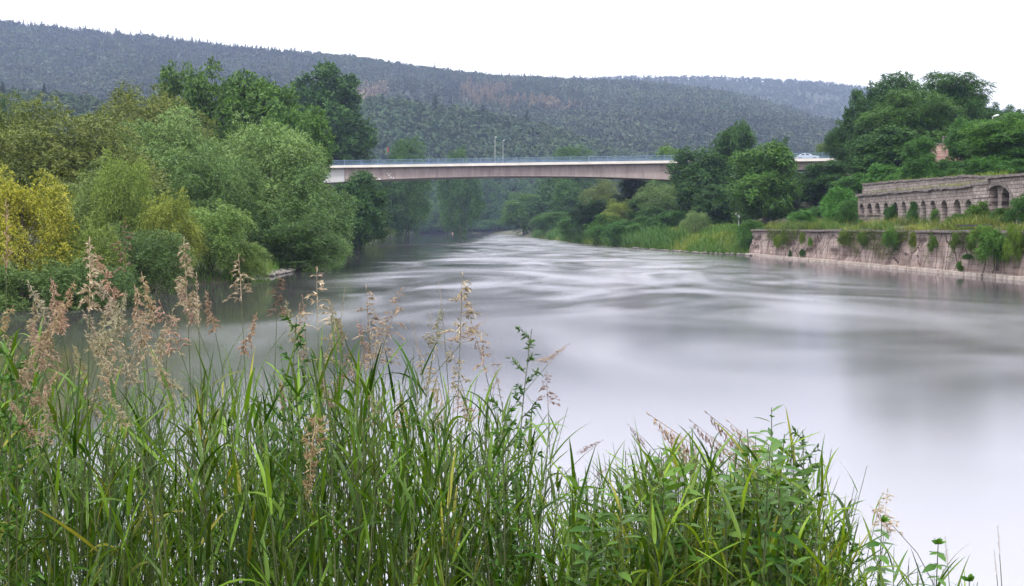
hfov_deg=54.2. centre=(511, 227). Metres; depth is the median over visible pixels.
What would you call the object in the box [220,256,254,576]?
grass stalk
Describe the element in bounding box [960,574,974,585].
nettle
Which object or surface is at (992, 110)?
robinia tree
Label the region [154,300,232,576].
grass stalk
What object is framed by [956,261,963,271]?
wall shrub
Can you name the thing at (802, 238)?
wall shrub
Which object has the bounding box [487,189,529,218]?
broadleaf tree
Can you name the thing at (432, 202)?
broadleaf tree
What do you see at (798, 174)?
broadleaf tree
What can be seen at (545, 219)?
riverside bush
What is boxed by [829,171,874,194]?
hillside bush
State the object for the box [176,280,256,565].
grass stalk
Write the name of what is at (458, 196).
valley tree
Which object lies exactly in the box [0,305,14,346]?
grass stalk
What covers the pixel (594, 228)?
riverside bush
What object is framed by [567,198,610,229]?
broadleaf tree
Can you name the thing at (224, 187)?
willow tree
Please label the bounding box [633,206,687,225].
broadleaf tree
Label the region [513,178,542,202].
broadleaf tree
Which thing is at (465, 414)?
grass stalk
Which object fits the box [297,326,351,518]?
grass stalk
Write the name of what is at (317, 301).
grass stalk
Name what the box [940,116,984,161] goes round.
broadleaf tree
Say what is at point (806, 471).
leafy shoot
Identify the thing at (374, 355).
grass stalk
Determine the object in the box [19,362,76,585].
grass stalk
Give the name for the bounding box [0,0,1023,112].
sky
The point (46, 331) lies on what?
grass stalk
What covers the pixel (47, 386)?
grass stalk
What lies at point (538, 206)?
broadleaf tree
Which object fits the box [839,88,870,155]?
broadleaf tree
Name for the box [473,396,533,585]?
mugwort
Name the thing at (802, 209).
hillside bush
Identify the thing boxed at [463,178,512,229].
broadleaf tree
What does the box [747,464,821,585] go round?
leafy shoot
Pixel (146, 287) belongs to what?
grass stalk
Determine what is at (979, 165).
hillside bush
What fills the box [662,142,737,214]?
broadleaf tree
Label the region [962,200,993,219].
terrace bush
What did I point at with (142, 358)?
grass stalk
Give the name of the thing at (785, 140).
broadleaf tree
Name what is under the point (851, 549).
mugwort
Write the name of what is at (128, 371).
grass stalk
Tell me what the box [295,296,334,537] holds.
grass stalk
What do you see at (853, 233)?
wall weeds
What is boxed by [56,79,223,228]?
willow tree
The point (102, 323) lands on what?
grass stalk
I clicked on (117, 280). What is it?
willow bush
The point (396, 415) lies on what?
grass stalk
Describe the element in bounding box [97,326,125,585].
grass stalk
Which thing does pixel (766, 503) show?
leafy shoot
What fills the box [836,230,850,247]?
wall shrub
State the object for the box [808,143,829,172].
valley tree
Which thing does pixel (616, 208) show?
willow bush
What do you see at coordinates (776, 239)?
wall shrub
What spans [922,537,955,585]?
nettle
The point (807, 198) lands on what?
broadleaf tree
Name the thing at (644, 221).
riverside bush
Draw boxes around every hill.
[0,35,808,226]
[648,80,854,119]
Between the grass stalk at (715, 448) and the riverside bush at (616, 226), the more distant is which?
the riverside bush at (616, 226)
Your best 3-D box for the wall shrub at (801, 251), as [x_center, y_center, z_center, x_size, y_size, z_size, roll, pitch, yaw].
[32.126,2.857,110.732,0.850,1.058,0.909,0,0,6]
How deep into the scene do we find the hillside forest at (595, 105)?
1180.54 m
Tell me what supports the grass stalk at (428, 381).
on the ground at (478, 231)
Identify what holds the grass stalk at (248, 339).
on the ground at (478, 231)
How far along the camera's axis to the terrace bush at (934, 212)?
95.84 m
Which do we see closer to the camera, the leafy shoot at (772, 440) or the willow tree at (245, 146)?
the leafy shoot at (772, 440)
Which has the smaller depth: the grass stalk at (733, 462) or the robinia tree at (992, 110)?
the grass stalk at (733, 462)
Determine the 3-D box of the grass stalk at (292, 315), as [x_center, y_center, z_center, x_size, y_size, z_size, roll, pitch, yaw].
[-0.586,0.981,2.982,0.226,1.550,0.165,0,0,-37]
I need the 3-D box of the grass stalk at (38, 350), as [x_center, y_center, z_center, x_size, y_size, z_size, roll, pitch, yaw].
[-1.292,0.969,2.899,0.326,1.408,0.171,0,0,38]
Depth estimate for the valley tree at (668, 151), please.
297.64 m
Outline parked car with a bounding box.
[794,153,818,158]
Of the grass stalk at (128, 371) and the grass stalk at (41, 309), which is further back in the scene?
the grass stalk at (41, 309)
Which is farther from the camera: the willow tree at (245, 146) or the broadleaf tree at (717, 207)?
the broadleaf tree at (717, 207)
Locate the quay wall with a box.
[745,229,1023,280]
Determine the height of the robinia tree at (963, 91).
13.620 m
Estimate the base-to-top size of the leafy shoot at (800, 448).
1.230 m
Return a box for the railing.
[956,224,992,229]
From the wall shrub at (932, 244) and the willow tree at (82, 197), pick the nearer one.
the willow tree at (82, 197)
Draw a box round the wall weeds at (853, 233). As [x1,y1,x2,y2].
[752,229,1023,265]
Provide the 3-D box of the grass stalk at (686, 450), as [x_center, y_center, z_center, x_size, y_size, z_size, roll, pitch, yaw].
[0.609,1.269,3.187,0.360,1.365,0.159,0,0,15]
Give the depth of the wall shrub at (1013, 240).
68.86 m
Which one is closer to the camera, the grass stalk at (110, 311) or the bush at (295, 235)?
the grass stalk at (110, 311)
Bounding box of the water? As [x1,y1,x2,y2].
[0,233,1023,585]
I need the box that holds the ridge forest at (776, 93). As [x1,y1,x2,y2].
[554,73,1023,119]
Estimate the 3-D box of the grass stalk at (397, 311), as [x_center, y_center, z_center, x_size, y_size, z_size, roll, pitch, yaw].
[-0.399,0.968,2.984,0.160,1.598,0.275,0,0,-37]
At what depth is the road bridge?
219.71 m
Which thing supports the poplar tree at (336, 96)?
on the ground at (478, 231)
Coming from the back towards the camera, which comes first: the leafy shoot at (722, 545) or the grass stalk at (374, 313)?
the grass stalk at (374, 313)
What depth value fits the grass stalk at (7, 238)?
3.00 m
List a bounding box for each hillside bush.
[789,206,825,218]
[809,200,845,217]
[815,186,857,222]
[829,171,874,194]
[835,199,858,224]
[853,162,901,193]
[876,168,902,181]
[882,162,936,180]
[913,168,943,178]
[915,159,965,178]
[943,161,976,175]
[954,155,1019,174]
[981,159,1023,173]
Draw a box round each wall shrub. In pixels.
[772,235,780,249]
[778,230,787,245]
[798,231,805,245]
[799,249,805,257]
[807,237,812,247]
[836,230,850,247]
[856,231,867,249]
[881,228,901,252]
[908,230,917,252]
[927,235,938,254]
[948,232,960,253]
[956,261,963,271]
[962,254,973,259]
[965,232,975,255]
[968,224,993,246]
[971,228,1008,272]
[1002,223,1023,270]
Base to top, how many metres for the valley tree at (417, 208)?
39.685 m
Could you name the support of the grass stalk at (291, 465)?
on the ground at (478, 231)
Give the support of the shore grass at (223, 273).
on the ground at (478, 231)
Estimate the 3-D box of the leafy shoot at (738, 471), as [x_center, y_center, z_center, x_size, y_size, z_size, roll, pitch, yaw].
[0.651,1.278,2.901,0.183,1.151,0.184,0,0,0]
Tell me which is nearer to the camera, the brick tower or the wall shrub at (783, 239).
the wall shrub at (783, 239)
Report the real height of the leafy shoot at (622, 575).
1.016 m
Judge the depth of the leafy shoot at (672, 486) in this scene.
2.63 m
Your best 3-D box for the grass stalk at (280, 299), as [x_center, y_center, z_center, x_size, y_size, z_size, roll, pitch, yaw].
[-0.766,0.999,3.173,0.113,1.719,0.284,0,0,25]
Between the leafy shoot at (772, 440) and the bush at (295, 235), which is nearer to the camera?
the leafy shoot at (772, 440)
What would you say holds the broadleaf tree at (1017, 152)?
on the ground at (478, 231)
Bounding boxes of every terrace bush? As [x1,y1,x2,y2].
[786,209,818,223]
[882,204,897,221]
[903,201,919,223]
[929,208,940,221]
[944,213,964,223]
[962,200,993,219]
[986,208,1014,224]
[1002,193,1023,225]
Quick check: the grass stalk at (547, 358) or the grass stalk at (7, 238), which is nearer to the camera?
the grass stalk at (7, 238)
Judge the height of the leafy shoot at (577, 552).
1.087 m
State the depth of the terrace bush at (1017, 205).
77.89 m
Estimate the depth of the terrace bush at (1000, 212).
81.70 m
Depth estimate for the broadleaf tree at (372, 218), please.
166.78 m
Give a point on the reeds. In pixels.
(648, 235)
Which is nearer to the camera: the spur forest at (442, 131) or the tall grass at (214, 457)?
the tall grass at (214, 457)
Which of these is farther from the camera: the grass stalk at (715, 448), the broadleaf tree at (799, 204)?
the broadleaf tree at (799, 204)
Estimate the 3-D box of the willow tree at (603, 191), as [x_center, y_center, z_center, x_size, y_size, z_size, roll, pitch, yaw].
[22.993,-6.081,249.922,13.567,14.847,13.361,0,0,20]
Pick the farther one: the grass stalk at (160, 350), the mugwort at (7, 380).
the grass stalk at (160, 350)
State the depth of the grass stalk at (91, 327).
3.31 m
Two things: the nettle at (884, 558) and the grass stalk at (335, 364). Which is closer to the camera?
the nettle at (884, 558)
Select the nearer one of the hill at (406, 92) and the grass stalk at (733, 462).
the grass stalk at (733, 462)
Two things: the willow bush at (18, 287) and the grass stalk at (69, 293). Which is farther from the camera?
the willow bush at (18, 287)
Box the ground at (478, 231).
[1,156,1021,297]
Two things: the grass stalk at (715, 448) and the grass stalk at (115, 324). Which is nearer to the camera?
the grass stalk at (115, 324)
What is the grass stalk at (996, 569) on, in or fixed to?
on the ground at (478, 231)
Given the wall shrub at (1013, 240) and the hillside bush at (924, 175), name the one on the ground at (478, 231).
the hillside bush at (924, 175)
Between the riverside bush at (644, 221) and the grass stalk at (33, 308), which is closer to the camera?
the grass stalk at (33, 308)
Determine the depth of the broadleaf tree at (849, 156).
140.34 m
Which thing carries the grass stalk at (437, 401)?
on the ground at (478, 231)
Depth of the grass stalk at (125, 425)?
2.50 m
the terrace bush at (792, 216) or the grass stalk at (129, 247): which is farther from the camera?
the terrace bush at (792, 216)
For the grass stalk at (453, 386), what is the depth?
3.00 m
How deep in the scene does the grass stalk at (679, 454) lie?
3.29 m
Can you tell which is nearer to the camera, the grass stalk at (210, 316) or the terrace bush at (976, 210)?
the grass stalk at (210, 316)
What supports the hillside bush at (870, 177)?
on the ground at (478, 231)
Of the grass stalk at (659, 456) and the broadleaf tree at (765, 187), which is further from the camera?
the broadleaf tree at (765, 187)
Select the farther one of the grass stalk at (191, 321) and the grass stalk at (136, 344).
the grass stalk at (191, 321)
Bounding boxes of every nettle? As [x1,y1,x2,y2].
[863,514,899,585]
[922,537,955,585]
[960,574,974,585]
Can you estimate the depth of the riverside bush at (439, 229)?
639.84 m
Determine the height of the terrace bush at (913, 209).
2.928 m
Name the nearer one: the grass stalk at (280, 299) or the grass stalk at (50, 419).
the grass stalk at (50, 419)
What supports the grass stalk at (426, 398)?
on the ground at (478, 231)
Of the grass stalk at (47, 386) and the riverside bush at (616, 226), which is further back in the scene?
the riverside bush at (616, 226)
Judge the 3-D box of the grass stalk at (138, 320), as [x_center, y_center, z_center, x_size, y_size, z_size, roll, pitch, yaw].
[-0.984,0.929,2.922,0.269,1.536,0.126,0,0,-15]
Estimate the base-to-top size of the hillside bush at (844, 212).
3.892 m
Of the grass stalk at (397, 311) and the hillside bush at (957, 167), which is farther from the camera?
the hillside bush at (957, 167)
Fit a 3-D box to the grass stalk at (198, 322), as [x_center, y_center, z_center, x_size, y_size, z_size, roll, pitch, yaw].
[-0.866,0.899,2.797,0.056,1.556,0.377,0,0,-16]
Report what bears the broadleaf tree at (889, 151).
on the ground at (478, 231)
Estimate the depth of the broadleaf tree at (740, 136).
184.24 m
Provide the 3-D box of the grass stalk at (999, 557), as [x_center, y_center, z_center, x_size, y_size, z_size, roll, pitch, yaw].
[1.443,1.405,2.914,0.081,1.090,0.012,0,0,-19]
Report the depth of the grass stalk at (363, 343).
3.29 m
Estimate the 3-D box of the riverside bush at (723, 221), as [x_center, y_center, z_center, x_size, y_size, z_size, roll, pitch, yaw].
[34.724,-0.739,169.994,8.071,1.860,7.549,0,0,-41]
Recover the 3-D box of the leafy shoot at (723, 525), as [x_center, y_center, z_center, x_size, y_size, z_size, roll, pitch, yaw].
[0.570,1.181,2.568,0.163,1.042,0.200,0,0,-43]
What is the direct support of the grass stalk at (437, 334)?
on the ground at (478, 231)
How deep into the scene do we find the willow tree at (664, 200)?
200.83 m
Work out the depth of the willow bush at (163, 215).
61.46 m
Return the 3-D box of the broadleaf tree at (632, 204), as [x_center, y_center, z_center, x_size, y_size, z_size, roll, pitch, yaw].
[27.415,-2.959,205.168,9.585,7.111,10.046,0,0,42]
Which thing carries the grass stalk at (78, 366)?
on the ground at (478, 231)
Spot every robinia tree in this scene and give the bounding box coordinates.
[854,86,970,148]
[859,70,920,136]
[901,70,999,139]
[957,111,1023,160]
[967,94,1000,123]
[995,104,1023,135]
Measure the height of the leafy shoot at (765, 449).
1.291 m
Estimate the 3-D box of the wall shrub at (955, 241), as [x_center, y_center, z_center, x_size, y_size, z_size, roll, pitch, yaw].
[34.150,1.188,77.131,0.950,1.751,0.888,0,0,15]
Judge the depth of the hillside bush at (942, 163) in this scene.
109.43 m
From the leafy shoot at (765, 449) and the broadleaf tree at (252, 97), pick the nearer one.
the leafy shoot at (765, 449)
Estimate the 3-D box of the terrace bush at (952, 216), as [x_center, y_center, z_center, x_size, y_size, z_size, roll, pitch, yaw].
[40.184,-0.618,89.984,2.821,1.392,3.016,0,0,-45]
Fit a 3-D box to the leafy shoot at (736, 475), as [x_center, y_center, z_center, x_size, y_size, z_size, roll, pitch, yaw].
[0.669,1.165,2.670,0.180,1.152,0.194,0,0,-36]
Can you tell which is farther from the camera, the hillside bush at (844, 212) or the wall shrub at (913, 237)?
the hillside bush at (844, 212)
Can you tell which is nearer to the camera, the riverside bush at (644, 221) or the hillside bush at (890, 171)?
the hillside bush at (890, 171)
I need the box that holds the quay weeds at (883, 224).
[757,209,1023,231]
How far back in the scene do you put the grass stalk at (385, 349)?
3.30 m
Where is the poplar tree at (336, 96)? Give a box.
[279,58,381,189]
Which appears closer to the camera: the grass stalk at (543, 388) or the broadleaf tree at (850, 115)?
the grass stalk at (543, 388)
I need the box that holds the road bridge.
[322,153,850,230]
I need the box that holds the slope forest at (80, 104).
[0,81,149,225]
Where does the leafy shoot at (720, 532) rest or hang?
on the ground at (478, 231)
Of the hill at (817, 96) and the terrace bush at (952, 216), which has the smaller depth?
the terrace bush at (952, 216)
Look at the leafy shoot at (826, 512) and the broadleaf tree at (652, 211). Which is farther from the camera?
the broadleaf tree at (652, 211)
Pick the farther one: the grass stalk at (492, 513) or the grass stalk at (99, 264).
the grass stalk at (99, 264)
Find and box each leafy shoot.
[551,475,601,585]
[555,485,598,585]
[561,487,615,585]
[575,508,618,585]
[590,483,646,585]
[606,451,645,585]
[628,493,683,585]
[637,466,692,584]
[640,448,680,568]
[651,464,706,585]
[693,483,756,585]
[709,464,759,583]
[711,462,752,584]
[713,469,754,582]
[715,477,765,585]
[726,447,777,585]
[735,429,778,583]
[738,459,766,571]
[740,442,792,585]
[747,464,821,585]
[748,404,789,577]
[751,428,806,585]
[756,438,789,554]
[770,484,818,583]
[771,443,817,585]
[774,446,820,570]
[776,489,836,585]
[806,509,845,583]
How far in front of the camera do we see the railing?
76.76 m
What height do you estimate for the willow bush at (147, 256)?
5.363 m
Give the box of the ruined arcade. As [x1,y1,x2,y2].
[855,173,1023,223]
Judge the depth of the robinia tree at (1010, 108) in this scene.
179.04 m
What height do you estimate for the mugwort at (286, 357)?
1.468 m
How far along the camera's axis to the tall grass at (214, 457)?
2.77 m
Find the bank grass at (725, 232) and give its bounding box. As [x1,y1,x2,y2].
[540,217,831,254]
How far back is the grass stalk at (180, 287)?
2.91 m
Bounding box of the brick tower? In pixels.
[932,136,957,167]
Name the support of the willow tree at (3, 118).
on the ground at (478, 231)
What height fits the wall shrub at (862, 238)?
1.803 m
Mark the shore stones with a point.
(282, 271)
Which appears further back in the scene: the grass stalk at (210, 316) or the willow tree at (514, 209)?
the willow tree at (514, 209)
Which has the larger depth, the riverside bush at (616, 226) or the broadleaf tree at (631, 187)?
the broadleaf tree at (631, 187)
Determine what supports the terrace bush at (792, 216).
on the ground at (478, 231)
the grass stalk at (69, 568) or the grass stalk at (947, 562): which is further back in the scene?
the grass stalk at (947, 562)
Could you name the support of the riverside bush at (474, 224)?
on the ground at (478, 231)
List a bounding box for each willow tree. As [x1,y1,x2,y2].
[0,89,45,190]
[0,91,176,237]
[0,162,83,299]
[38,214,132,295]
[39,157,159,246]
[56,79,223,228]
[108,104,234,227]
[158,144,278,238]
[204,109,339,242]
[236,155,364,265]
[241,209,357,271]
[497,192,540,235]
[578,179,619,204]
[632,178,690,212]
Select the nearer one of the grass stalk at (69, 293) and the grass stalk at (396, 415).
the grass stalk at (396, 415)
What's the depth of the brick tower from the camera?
122.13 m
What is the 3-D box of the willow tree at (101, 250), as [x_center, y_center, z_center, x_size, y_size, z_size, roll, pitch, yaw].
[-21.800,2.382,50.852,4.540,6.107,4.624,0,0,-4]
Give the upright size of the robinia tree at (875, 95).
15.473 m
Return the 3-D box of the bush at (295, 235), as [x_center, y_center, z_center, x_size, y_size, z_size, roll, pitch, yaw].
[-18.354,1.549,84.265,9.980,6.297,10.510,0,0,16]
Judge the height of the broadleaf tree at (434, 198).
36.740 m
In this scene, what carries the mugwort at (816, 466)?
on the ground at (478, 231)
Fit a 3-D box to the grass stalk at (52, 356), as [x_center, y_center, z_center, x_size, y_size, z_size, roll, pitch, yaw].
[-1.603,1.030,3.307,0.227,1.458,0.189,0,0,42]
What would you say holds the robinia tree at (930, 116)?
on the ground at (478, 231)
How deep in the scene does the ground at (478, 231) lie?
136.31 m
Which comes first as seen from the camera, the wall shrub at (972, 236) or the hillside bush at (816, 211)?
the wall shrub at (972, 236)
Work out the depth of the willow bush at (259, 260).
67.40 m
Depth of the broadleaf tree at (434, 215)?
642.42 m
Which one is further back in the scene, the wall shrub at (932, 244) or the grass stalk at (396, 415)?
the wall shrub at (932, 244)
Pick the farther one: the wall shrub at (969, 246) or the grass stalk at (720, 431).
the wall shrub at (969, 246)
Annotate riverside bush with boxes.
[360,233,382,246]
[380,225,396,237]
[428,223,454,231]
[449,219,487,230]
[476,219,516,230]
[527,211,569,231]
[556,215,581,241]
[579,214,624,244]
[598,219,637,242]
[625,216,672,231]
[649,210,689,227]
[702,218,737,224]
[732,219,763,248]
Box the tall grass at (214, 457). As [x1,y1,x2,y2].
[0,313,969,585]
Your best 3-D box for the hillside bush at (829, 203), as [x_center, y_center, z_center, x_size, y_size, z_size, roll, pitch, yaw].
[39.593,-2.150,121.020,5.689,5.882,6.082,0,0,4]
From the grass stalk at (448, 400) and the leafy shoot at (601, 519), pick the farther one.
the grass stalk at (448, 400)
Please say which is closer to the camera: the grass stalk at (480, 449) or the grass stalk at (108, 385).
the grass stalk at (108, 385)
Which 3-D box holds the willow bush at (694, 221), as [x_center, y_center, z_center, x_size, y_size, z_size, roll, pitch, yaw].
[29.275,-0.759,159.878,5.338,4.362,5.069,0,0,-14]
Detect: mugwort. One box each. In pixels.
[0,347,45,585]
[243,314,329,585]
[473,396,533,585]
[479,325,549,585]
[776,426,836,585]
[827,525,865,585]
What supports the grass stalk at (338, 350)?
on the ground at (478, 231)
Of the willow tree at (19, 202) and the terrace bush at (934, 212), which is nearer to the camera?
the willow tree at (19, 202)
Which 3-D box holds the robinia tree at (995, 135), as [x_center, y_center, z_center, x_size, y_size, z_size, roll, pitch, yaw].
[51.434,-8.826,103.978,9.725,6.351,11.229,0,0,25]
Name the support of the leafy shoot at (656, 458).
on the ground at (478, 231)
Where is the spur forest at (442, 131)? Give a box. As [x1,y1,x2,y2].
[198,88,652,210]
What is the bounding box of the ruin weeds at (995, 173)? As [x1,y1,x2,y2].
[869,170,1018,192]
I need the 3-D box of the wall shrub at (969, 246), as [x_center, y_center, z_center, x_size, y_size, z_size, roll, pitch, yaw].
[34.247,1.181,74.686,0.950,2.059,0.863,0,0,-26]
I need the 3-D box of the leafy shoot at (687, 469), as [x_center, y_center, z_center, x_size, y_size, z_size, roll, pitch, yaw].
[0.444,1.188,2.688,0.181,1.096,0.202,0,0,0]
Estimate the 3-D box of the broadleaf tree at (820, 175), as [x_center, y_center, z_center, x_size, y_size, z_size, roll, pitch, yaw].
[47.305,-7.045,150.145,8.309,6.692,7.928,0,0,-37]
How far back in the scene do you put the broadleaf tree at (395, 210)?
315.14 m
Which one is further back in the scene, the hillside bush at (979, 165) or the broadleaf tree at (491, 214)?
the broadleaf tree at (491, 214)
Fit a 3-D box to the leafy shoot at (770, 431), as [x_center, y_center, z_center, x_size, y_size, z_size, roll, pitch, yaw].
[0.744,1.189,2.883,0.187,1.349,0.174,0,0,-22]
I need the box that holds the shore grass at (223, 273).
[10,242,353,298]
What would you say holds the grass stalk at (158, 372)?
on the ground at (478, 231)
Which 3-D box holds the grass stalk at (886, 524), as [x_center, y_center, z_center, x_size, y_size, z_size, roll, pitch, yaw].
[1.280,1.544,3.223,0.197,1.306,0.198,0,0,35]
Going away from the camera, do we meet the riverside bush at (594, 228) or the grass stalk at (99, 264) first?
the grass stalk at (99, 264)
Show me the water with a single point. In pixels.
(906, 387)
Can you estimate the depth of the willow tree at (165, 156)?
84.66 m
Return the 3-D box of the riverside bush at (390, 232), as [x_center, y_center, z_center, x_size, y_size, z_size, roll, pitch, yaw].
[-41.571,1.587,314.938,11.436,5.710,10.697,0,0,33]
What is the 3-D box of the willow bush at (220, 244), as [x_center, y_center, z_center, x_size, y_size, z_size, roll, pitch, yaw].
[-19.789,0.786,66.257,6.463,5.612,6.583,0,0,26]
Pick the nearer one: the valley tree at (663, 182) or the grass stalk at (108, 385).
the grass stalk at (108, 385)
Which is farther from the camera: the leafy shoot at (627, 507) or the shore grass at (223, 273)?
the shore grass at (223, 273)
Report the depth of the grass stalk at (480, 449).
3.31 m
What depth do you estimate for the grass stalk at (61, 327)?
2.81 m
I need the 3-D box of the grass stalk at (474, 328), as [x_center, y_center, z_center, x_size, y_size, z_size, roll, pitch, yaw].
[-0.275,1.127,3.258,0.401,1.674,0.142,0,0,28]
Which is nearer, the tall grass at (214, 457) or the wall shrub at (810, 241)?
the tall grass at (214, 457)
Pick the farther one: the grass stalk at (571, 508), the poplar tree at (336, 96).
the poplar tree at (336, 96)
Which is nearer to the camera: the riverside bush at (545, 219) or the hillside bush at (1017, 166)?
the hillside bush at (1017, 166)
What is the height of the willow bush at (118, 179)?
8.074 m
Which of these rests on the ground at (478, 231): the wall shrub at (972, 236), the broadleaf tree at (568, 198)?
the broadleaf tree at (568, 198)
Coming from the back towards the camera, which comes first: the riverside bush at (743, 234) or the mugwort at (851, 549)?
the riverside bush at (743, 234)
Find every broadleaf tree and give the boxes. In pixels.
[148,55,236,157]
[206,68,302,238]
[254,95,339,201]
[324,169,392,248]
[366,181,406,231]
[416,199,436,230]
[423,202,446,231]
[429,179,465,229]
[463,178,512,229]
[480,192,505,229]
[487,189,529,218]
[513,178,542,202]
[525,183,561,225]
[546,179,588,215]
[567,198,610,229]
[606,179,665,208]
[623,198,655,221]
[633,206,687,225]
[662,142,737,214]
[690,183,747,224]
[707,118,757,193]
[724,139,803,226]
[748,199,808,218]
[772,135,796,177]
[791,178,837,205]
[795,170,803,179]
[801,158,851,198]
[822,119,855,161]
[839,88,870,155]
[841,132,886,178]
[848,124,944,173]
[900,134,938,178]
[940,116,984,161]
[994,144,1023,159]
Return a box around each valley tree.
[385,135,435,238]
[434,144,487,236]
[534,144,601,199]
[648,143,677,195]
[651,150,673,194]
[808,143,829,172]
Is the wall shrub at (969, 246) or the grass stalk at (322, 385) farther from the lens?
the wall shrub at (969, 246)
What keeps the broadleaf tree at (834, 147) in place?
on the ground at (478, 231)
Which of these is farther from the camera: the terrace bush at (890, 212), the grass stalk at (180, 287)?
the terrace bush at (890, 212)
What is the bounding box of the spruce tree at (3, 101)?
[0,94,10,122]
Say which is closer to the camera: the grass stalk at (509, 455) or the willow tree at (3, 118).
the grass stalk at (509, 455)
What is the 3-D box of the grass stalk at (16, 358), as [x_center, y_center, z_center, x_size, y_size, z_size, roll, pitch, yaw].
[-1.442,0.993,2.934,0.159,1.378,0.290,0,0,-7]
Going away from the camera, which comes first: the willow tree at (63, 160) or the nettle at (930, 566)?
the nettle at (930, 566)
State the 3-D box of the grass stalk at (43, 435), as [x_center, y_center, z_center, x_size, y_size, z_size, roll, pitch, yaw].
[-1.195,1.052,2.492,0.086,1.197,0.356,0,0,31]
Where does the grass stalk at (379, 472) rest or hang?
on the ground at (478, 231)
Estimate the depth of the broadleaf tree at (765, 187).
140.92 m
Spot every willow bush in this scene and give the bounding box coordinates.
[0,257,95,312]
[41,257,154,309]
[83,147,155,244]
[102,221,199,293]
[131,187,211,272]
[177,198,262,274]
[221,241,276,281]
[596,198,636,225]
[679,210,712,232]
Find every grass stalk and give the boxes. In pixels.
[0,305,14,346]
[0,326,62,578]
[0,340,42,576]
[0,369,59,497]
[1,298,39,575]
[1,335,44,581]
[2,198,12,511]
[6,300,65,570]
[10,401,122,585]
[12,290,128,584]
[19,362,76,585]
[24,410,79,585]
[26,280,83,575]
[27,277,90,582]
[27,280,75,570]
[28,320,66,579]
[35,387,134,585]
[47,366,125,576]
[49,310,148,576]
[63,302,112,580]
[67,324,157,585]
[72,345,151,585]
[77,236,140,585]
[80,389,158,585]
[83,311,162,579]
[84,330,207,585]
[90,320,168,585]
[94,252,154,582]
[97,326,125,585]
[99,280,182,585]
[104,389,187,585]
[110,219,141,522]
[117,341,203,584]
[126,309,185,529]
[130,285,166,578]
[139,272,187,584]
[149,350,216,585]
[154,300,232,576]
[163,370,211,585]
[172,236,202,582]
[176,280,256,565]
[193,273,206,531]
[204,290,290,585]
[212,311,257,585]
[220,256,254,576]
[236,272,294,583]
[241,327,339,563]
[246,381,298,585]
[279,300,321,535]
[295,267,351,583]
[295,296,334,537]
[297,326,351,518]
[301,345,335,585]
[319,371,379,583]
[321,288,344,485]
[327,299,389,542]
[332,355,355,578]
[350,329,385,555]
[352,284,391,582]
[355,287,406,557]
[356,320,390,509]
[365,395,418,585]
[372,321,400,533]
[380,307,443,560]
[389,319,486,540]
[391,396,411,585]
[411,321,442,547]
[416,350,447,585]
[422,313,472,559]
[433,371,481,585]
[438,284,454,563]
[440,272,486,541]
[444,346,503,580]
[447,367,502,549]
[453,384,527,585]
[466,319,547,579]
[479,343,569,577]
[481,442,538,579]
[483,360,515,581]
[522,439,603,553]
[537,371,560,585]
[544,470,604,574]
[627,423,702,582]
[646,412,751,530]
[656,429,753,558]
[689,419,751,476]
[705,411,792,518]
[711,436,799,582]
[726,420,822,563]
[871,507,934,585]
[872,489,902,564]
[944,537,949,585]
[994,552,997,585]
[996,527,1001,585]
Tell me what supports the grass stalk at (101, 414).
on the ground at (478, 231)
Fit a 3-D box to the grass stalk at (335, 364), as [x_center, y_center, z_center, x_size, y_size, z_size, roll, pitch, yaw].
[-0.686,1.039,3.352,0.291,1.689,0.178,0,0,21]
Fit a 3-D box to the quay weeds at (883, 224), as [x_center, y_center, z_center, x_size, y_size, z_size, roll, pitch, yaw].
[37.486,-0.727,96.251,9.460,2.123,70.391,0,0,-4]
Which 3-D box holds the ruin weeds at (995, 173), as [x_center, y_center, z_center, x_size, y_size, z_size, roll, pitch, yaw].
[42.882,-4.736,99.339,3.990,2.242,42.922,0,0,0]
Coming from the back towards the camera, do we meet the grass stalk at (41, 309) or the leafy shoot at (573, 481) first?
the grass stalk at (41, 309)
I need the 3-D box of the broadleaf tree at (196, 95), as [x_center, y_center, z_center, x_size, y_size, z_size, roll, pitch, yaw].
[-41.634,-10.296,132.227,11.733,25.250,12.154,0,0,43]
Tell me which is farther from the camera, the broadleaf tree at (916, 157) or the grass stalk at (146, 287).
the broadleaf tree at (916, 157)
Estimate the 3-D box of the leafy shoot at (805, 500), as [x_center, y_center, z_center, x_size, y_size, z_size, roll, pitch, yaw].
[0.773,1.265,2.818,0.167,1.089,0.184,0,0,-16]
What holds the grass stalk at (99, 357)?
on the ground at (478, 231)
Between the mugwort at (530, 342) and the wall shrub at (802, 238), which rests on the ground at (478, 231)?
the mugwort at (530, 342)
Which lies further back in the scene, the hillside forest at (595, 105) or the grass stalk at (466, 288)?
the hillside forest at (595, 105)
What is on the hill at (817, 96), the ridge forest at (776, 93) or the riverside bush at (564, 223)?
the ridge forest at (776, 93)
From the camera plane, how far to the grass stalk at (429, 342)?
3.01 m
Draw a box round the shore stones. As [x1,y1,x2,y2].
[266,247,751,275]
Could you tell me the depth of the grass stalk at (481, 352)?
3.10 m
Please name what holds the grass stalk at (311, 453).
on the ground at (478, 231)
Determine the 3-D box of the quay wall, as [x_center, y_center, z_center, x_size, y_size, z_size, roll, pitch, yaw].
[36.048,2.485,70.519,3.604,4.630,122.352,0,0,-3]
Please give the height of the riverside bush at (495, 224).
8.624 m
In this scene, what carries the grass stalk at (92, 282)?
on the ground at (478, 231)
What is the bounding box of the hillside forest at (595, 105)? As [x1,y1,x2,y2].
[0,19,842,221]
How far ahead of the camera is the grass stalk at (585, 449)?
3.21 m
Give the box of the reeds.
[530,222,709,249]
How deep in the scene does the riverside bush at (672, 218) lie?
182.62 m

